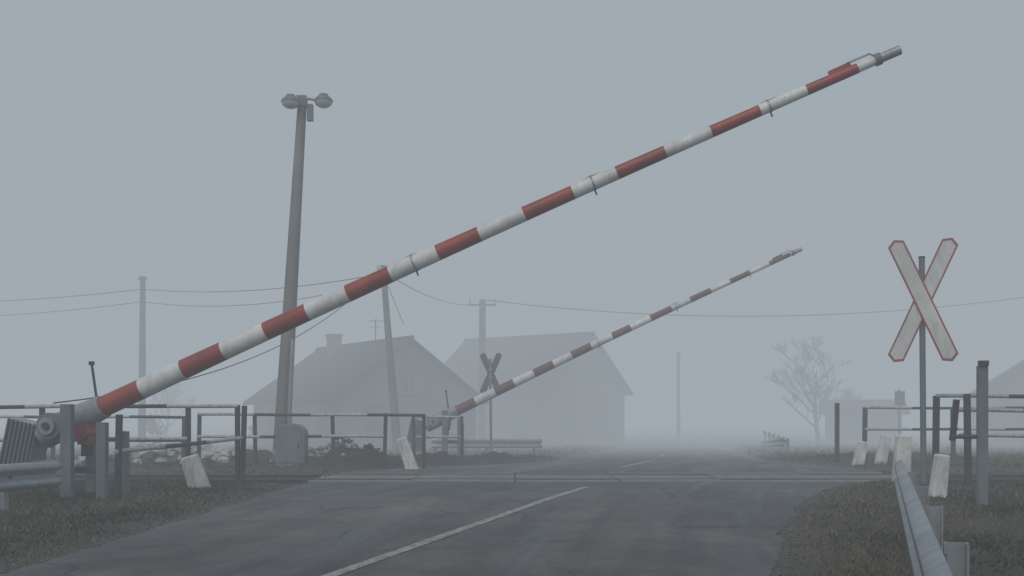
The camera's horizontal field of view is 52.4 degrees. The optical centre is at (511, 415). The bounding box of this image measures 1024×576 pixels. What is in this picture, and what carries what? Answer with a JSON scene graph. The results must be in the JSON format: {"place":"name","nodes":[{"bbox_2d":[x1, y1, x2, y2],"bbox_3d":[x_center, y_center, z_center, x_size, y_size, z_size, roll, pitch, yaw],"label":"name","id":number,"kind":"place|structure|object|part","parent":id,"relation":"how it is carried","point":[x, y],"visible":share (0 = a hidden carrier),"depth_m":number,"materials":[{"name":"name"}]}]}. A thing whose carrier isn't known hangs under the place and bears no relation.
{"place":"outdoors","nodes":[
{"label":"outdoors","id":0,"kind":"place"},
{"bbox_2d":[0,426,881,575],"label":"road","id":1,"kind":"structure","parent":0,"point":[627,528],"depth_m":10.71,"materials":[{"name":"grey asphalt"}]},
{"bbox_2d":[322,448,672,575],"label":"line marking","id":2,"kind":"object","parent":1,"relation":"on","point":[386,555],"visible":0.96,"depth_m":9.90,"materials":[{"name":"paint"}]},
{"bbox_2d":[0,420,1023,575],"bbox_3d":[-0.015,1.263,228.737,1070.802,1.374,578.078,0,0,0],"label":"ground","id":3,"kind":"structure","parent":0,"point":[727,434],"depth_m":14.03,"materials":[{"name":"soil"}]},
{"bbox_2d":[0,460,62,510],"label":"guardrail","id":4,"kind":"object","parent":3,"relation":"on","point":[37,474],"visible":0.99,"depth_m":12.11,"materials":[{"name":"metal"}]},
{"bbox_2d":[0,415,184,459],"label":"metal fence","id":5,"kind":"object","parent":3,"relation":"on","point":[113,416],"visible":0.28,"depth_m":21.44,"materials":[{"name":"metal"}]},
{"bbox_2d":[0,404,239,480],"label":"metal fence","id":6,"kind":"object","parent":3,"relation":"on","point":[186,438],"visible":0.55,"depth_m":15.95,"materials":[{"name":"metal"}]},
{"bbox_2d":[138,276,146,444],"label":"utility pole","id":7,"kind":"object","parent":3,"relation":"on","point":[142,368],"visible":0.81,"depth_m":49.87,"materials":[{"name":"wood"}]},
{"bbox_2d":[0,302,138,315],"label":"overhead wire","id":8,"kind":"object","parent":7,"relation":"attached to","point":[69,310],"visible":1,"depth_m":50.97,"materials":[{"name":"metal"}]},
{"bbox_2d":[4,289,139,300],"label":"overhead wire","id":9,"kind":"object","parent":7,"relation":"attached to","point":[71,296],"visible":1,"depth_m":50.94,"materials":[{"name":"metal"}]},
{"bbox_2d":[147,295,321,306],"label":"overhead wire","id":10,"kind":"object","parent":7,"relation":"attached to","point":[234,305],"visible":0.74,"depth_m":44.49,"materials":[{"name":"metal"}]},
{"bbox_2d":[144,277,361,291],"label":"overhead wire","id":11,"kind":"object","parent":7,"relation":"attached to","point":[254,290],"visible":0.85,"depth_m":43.72,"materials":[{"name":"metal"}]},
{"bbox_2d":[137,412,167,436],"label":"bare shrub","id":12,"kind":"object","parent":3,"relation":"on","point":[153,423],"visible":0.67,"depth_m":57.72,"materials":[{"name":"plant"}]},
{"bbox_2d":[151,380,201,436],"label":"bare tree","id":13,"kind":"object","parent":3,"relation":"on","point":[167,400],"visible":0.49,"depth_m":78.06,"materials":[{"name":"plant"}]},
{"bbox_2d":[114,406,246,499],"bbox_3d":[-4.544,0.549,14.550,0.122,1.419,3.107,0,0,16],"label":"metal fence","id":14,"kind":"object","parent":3,"relation":"on","point":[118,451],"visible":0.75,"depth_m":13.79,"materials":[{"name":"metal"}]},
{"bbox_2d":[180,454,210,487],"bbox_3d":[-4.538,0.895,14.995,0.441,0.703,0.218,0,0,-7],"label":"concrete marker post","id":15,"kind":"object","parent":3,"relation":"on","point":[194,472],"visible":0.56,"depth_m":14.89,"materials":[{"name":"concrete"}]},
{"bbox_2d":[74,434,421,466],"bbox_3d":[-5.766,0.763,21.905,7.528,0.810,3.237,0,0,0],"label":"rubble pile","id":16,"kind":"object","parent":3,"relation":"on","point":[208,452],"visible":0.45,"depth_m":22.09,"materials":[{"name":"stone"}]},
{"bbox_2d":[247,418,252,434],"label":"bare shrub","id":17,"kind":"object","parent":3,"relation":"on","point":[250,428],"visible":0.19,"depth_m":59.60,"materials":[{"name":"plant"}]},
{"bbox_2d":[276,423,307,466],"bbox_3d":[-4.420,0.665,20.900,0.700,1.030,0.500,0,0,0],"label":"signal cabinet","id":18,"kind":"object","parent":3,"relation":"on","point":[291,443],"visible":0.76,"depth_m":20.68,"materials":[{"name":"grey metal"}]},
{"bbox_3d":[-4.420,0.745,20.900,0.700,0.870,0.500,0,0,0],"label":"door and plinth","id":19,"kind":"part","parent":18,"relation":"part of","materials":[{"name":"grey paint"}]},
{"bbox_2d":[272,93,332,462],"bbox_3d":[-4.440,-2.624,21.890,1.360,8.272,0.581,0,0,0],"label":"lamp post","id":20,"kind":"object","parent":3,"relation":"on","point":[284,396],"visible":0.89,"depth_m":21.88,"materials":[{"name":"concrete"}]},
{"bbox_2d":[197,413,425,468],"bbox_3d":[-4.055,0.628,21.032,4.625,1.390,0.205,0,0,0],"label":"metal fence","id":21,"kind":"object","parent":3,"relation":"on","point":[255,436],"visible":0.73,"depth_m":20.96,"materials":[{"name":"metal"}]},
{"bbox_2d":[254,343,475,449],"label":"walls","id":22,"kind":"structure","parent":3,"relation":"on","point":[434,382],"depth_m":49.92,"materials":[{"name":"paint"}]},
{"bbox_2d":[260,374,455,433],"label":"windows","id":23,"kind":"structure","parent":22,"relation":"attached to","point":[371,424],"depth_m":49.63,"materials":[{"name":"grey glass"}]},
{"bbox_2d":[243,335,488,404],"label":"roof","id":24,"kind":"structure","parent":22,"relation":"on","point":[319,376],"depth_m":51.44,"materials":[{"name":"tile"}]},
{"bbox_2d":[325,334,342,356],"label":"chimney","id":25,"kind":"object","parent":24,"relation":"on","point":[333,343],"visible":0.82,"depth_m":55.39,"materials":[{"name":"brick"}]},
{"bbox_2d":[377,265,400,452],"bbox_3d":[-4.463,-1.904,38.000,0.964,7.208,0.323,0,0,0],"label":"utility pole","id":26,"kind":"object","parent":3,"relation":"on","point":[395,423],"visible":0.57,"depth_m":37.89,"materials":[{"name":"concrete"}]},
{"bbox_2d":[53,305,343,403],"bbox_3d":[-5.886,-2.800,27.002,0.022,5.222,22.128,0,0,6],"label":"overhead wire","id":27,"kind":"object","parent":26,"relation":"attached to","point":[206,373],"visible":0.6,"depth_m":22.77,"materials":[{"name":"metal"}]},
{"bbox_2d":[397,280,481,304],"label":"overhead wire","id":28,"kind":"object","parent":26,"relation":"attached to","point":[432,297],"visible":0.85,"depth_m":46.34,"materials":[{"name":"metal"}]},
{"bbox_2d":[396,436,418,468],"bbox_3d":[-2.080,0.862,20.997,0.494,0.898,0.217,0,0,0],"label":"concrete marker post","id":29,"kind":"object","parent":3,"relation":"on","point":[407,455],"visible":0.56,"depth_m":20.90,"materials":[{"name":"concrete"}]},
{"bbox_2d":[412,415,462,457],"bbox_3d":[-1.759,0.612,24.647,1.248,1.248,0.089,0,0,-15],"label":"metal fence","id":30,"kind":"object","parent":3,"relation":"on","point":[435,416],"visible":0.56,"depth_m":24.63,"materials":[{"name":"metal"}]},
{"bbox_2d":[0,45,901,498],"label":"level crossing barrier","id":31,"kind":"object","parent":3,"relation":"on","point":[64,427],"visible":0.85,"depth_m":13.04,"materials":[{"name":"white metal"}]},
{"bbox_2d":[469,299,495,438],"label":"utility pole","id":32,"kind":"object","parent":3,"relation":"on","point":[481,379],"visible":0.87,"depth_m":59.83,"materials":[{"name":"grey wood"}]},
{"bbox_2d":[483,297,1023,316],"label":"overhead wire","id":33,"kind":"object","parent":32,"relation":"attached to","point":[747,316],"visible":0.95,"depth_m":59.84,"materials":[{"name":"metal"}]},
{"bbox_2d":[431,438,541,453],"bbox_3d":[-0.821,1.209,34.780,4.383,0.974,0.239,0,0,-35],"label":"guardrail","id":34,"kind":"object","parent":3,"relation":"on","point":[533,444],"visible":0.83,"depth_m":34.84,"materials":[{"name":"metal"}]},
{"bbox_2d":[480,353,501,451],"bbox_3d":[-0.678,-0.149,33.015,0.715,3.699,0.151,0,0,6],"label":"railway crossing sign","id":35,"kind":"object","parent":3,"relation":"on","point":[490,366],"visible":0.83,"depth_m":33.05,"materials":[{"name":"grey paint"}]},
{"bbox_2d":[55,472,1023,484],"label":"railway track","id":36,"kind":"structure","parent":3,"relation":"on","point":[853,478],"depth_m":17.76,"materials":[{"name":"metal"}]},
{"bbox_2d":[476,340,624,445],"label":"walls","id":37,"kind":"structure","parent":3,"relation":"on","point":[570,390],"depth_m":66.86,"materials":[{"name":"paint"}]},
{"bbox_2d":[444,331,633,395],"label":"roof","id":38,"kind":"structure","parent":37,"relation":"on","point":[523,354],"depth_m":68.92,"materials":[{"name":"tile"}]},
{"bbox_2d":[476,372,613,432],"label":"windows","id":39,"kind":"structure","parent":37,"relation":"attached to","point":[521,420],"depth_m":66.17,"materials":[{"name":"grey glass"}]},
{"bbox_2d":[407,247,802,455],"bbox_3d":[2.396,-1.504,27.762,10.537,5.889,0.900,0,0,5],"label":"level crossing barrier","id":40,"kind":"object","parent":3,"relation":"on","point":[464,407],"visible":0.77,"depth_m":27.81,"materials":[{"name":"white metal"}]},
{"bbox_2d":[675,352,680,439],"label":"utility pole","id":41,"kind":"object","parent":3,"relation":"on","point":[678,354],"visible":0.91,"depth_m":79.89,"materials":[{"name":"grey wood"}]},
{"bbox_2d":[761,431,788,452],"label":"guardrail","id":42,"kind":"object","parent":3,"relation":"on","point":[778,441],"visible":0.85,"depth_m":40.68,"materials":[{"name":"metal"}]},
{"bbox_2d":[763,335,851,444],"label":"bare tree","id":43,"kind":"object","parent":3,"relation":"on","point":[814,412],"visible":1,"depth_m":67.54,"materials":[{"name":"plant"}]},
{"bbox_2d":[827,385,862,399],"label":"tree","id":44,"kind":"object","parent":3,"relation":"on","point":[848,392],"visible":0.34,"depth_m":74.79,"materials":[{"name":"plant"}]},
{"bbox_2d":[851,441,867,464],"bbox_3d":[7.679,0.896,23.003,0.351,0.704,0.200,0,0,0],"label":"concrete marker post","id":45,"kind":"object","parent":3,"relation":"on","point":[860,451],"visible":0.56,"depth_m":22.90,"materials":[{"name":"concrete"}]},
{"bbox_2d":[818,400,910,443],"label":"shed","id":46,"kind":"structure","parent":3,"relation":"on","point":[851,412],"depth_m":69.05,"materials":[{"name":"concrete"}]},
{"bbox_2d":[874,435,890,463],"bbox_3d":[8.040,0.837,22.600,0.368,0.841,0.207,0,0,0],"label":"concrete marker post","id":47,"kind":"object","parent":3,"relation":"on","point":[882,452],"visible":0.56,"depth_m":22.53,"materials":[{"name":"concrete"}]},
{"bbox_2d":[895,389,904,434],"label":"road sign","id":48,"kind":"object","parent":3,"relation":"on","point":[899,397],"visible":0.67,"depth_m":46.91,"materials":[{"name":"grey metal"}]},
{"bbox_2d":[891,435,911,481],"bbox_3d":[5.798,0.723,15.498,0.252,0.889,0.212,0,0,0],"label":"concrete marker post","id":49,"kind":"object","parent":3,"relation":"on","point":[902,447],"visible":0.51,"depth_m":15.40,"materials":[{"name":"concrete"}]},
{"bbox_2d":[888,238,958,484],"bbox_3d":[5.915,-0.596,14.983,0.946,3.892,0.156,0,0,17],"label":"railway crossing sign","id":50,"kind":"object","parent":3,"relation":"on","point":[922,288],"visible":0.88,"depth_m":14.95,"materials":[{"name":"white paint"},{"name":"red paint"},{"name":"galvanised steel"}]},
{"bbox_2d":[835,403,1023,462],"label":"metal fence","id":51,"kind":"object","parent":3,"relation":"on","point":[865,429],"visible":0.59,"depth_m":23.62,"materials":[{"name":"metal"}]},
{"bbox_2d":[894,460,968,575],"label":"guardrail","id":52,"kind":"object","parent":3,"relation":"on","point":[931,552],"visible":0.99,"depth_m":5.63,"materials":[{"name":"metal"}]},
{"bbox_2d":[929,454,949,497],"bbox_3d":[5.531,0.853,13.501,0.247,0.724,0.207,0,0,0],"label":"concrete marker post","id":53,"kind":"object","parent":3,"relation":"on","point":[938,484],"visible":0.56,"depth_m":13.40,"materials":[{"name":"concrete"}]},
{"bbox_2d":[949,360,988,505],"bbox_3d":[5.489,0.370,12.497,0.450,2.060,0.162,0,0,29],"label":"barrier rest post","id":54,"kind":"object","parent":3,"relation":"on","point":[981,436],"visible":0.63,"depth_m":12.40,"materials":[{"name":"grey metal"}]},
{"bbox_2d":[932,394,1023,485],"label":"metal fence","id":55,"kind":"object","parent":3,"relation":"on","point":[966,409],"visible":0.64,"depth_m":15.08,"materials":[{"name":"metal"}]},
{"bbox_2d":[971,365,1023,447],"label":"walls","id":56,"kind":"structure","parent":3,"relation":"on","point":[1012,382],"depth_m":59.26,"materials":[{"name":"paint"}]},
{"bbox_2d":[960,359,1023,399],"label":"roof","id":57,"kind":"structure","parent":56,"relation":"on","point":[1005,373],"depth_m":60.76,"materials":[{"name":"tile"}]},
{"bbox_2d":[971,412,1023,432],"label":"windows","id":58,"kind":"structure","parent":56,"relation":"attached to","point":[1019,420],"depth_m":58.99,"materials":[{"name":"grey glass"}]},
{"bbox_2d":[0,0,1023,419],"label":"sky","id":59,"kind":"structure","parent":0,"point":[154,140],"materials":[{"name":"grey"}]}
]}

